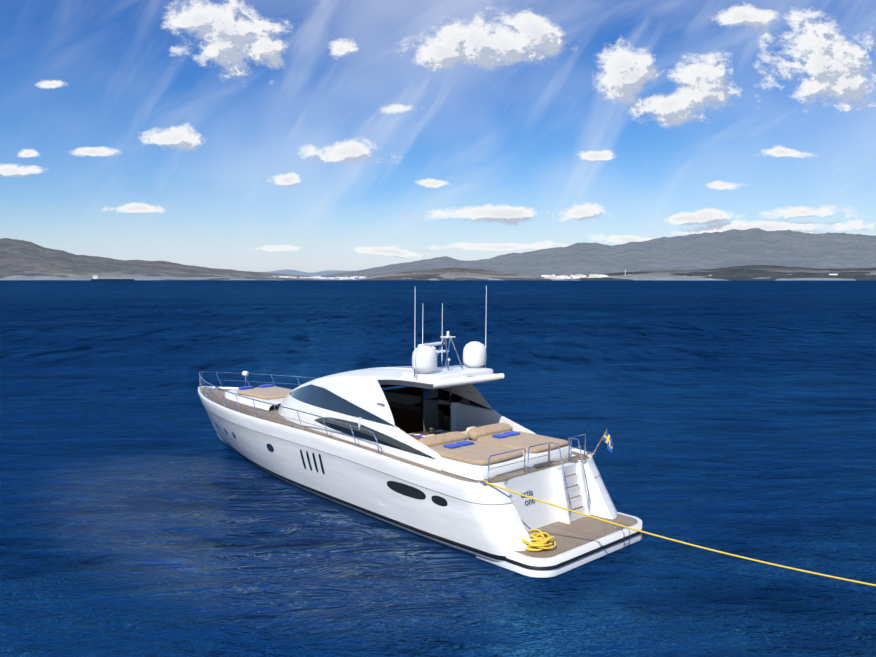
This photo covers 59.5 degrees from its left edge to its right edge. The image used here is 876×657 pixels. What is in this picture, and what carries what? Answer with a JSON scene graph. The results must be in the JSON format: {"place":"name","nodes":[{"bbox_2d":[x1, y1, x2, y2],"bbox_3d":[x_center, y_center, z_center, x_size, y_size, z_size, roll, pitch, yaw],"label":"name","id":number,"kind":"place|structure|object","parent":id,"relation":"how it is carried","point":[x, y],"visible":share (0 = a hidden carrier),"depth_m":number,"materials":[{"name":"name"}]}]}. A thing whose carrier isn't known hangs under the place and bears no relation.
{"place":"outdoors","nodes":[
{"label":"outdoors","id":0,"kind":"place"},
{"bbox_2d":[0,238,331,279],"bbox_3d":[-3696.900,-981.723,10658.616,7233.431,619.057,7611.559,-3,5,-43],"label":"mountain","id":1,"kind":"structure","parent":0,"point":[23,260],"depth_m":8693.84,"materials":[{"name":"grey stone"}]},
{"bbox_2d":[262,269,351,276],"bbox_3d":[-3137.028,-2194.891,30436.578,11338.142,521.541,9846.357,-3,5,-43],"label":"faint mountains","id":2,"kind":"structure","parent":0,"point":[296,272],"depth_m":30658.87,"materials":[{"name":"grey stone"}]},
{"bbox_2d":[326,277,357,279],"bbox_3d":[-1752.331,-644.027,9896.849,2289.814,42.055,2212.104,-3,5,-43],"label":"coast","id":3,"kind":"structure","parent":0,"point":[343,279],"depth_m":9441.17},
{"bbox_2d":[0,280,875,656],"bbox_3d":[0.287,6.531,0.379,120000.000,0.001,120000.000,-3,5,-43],"label":"sea","id":4,"kind":"structure","parent":0,"point":[146,510],"depth_m":25.78,"materials":[{"name":"liquid"}]},
{"bbox_2d":[198,286,642,577],"bbox_3d":[-3.214,2.173,25.370,5.040,7.214,20.691,-3,5,-43],"label":"yacht","id":5,"kind":"object","parent":4,"relation":"on","point":[423,445],"visible":1,"depth_m":20.45,"materials":[{"name":"white plastic"}]},
{"bbox_2d":[521,491,534,504],"bbox_3d":[2.206,4.152,18.834,0.473,0.362,0.008,-3,-7,-43],"label":"lettering","id":6,"kind":"object","parent":5,"relation":"attached to","point":[530,499],"visible":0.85,"depth_m":18.85,"materials":[{"name":"blue"}]},
{"bbox_2d":[481,480,875,585],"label":"rope","id":7,"kind":"object","parent":5,"relation":"attached to","point":[681,541],"visible":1,"depth_m":16.67,"materials":[{"name":"yellow fabric"}]},
{"bbox_2d":[91,270,837,280],"bbox_3d":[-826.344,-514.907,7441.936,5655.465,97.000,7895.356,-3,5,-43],"label":"distant town","id":8,"kind":"object","parent":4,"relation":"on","point":[552,276],"visible":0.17,"depth_m":6923.45,"materials":[{"name":"white"}]},
{"bbox_2d":[0,0,875,272],"label":"sky","id":9,"kind":"structure","parent":0,"point":[310,136],"materials":[{"name":"blue"}]},
{"bbox_2d":[358,268,550,279],"bbox_3d":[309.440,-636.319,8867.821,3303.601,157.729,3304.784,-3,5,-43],"label":"hill","id":10,"kind":"structure","parent":0,"point":[458,274],"depth_m":8338.23,"materials":[{"name":"grey stone"}]},
{"bbox_2d":[321,228,875,277],"bbox_3d":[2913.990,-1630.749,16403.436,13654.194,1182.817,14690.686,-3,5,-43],"label":"mountains","id":11,"kind":"structure","parent":0,"point":[736,247],"depth_m":14140.21,"materials":[{"name":"grey stone"}]},
{"bbox_2d":[551,265,875,279],"bbox_3d":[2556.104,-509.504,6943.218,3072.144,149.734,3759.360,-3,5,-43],"label":"hill","id":12,"kind":"structure","parent":0,"point":[759,272],"depth_m":6533.02,"materials":[{"name":"grey stone"}]}
]}

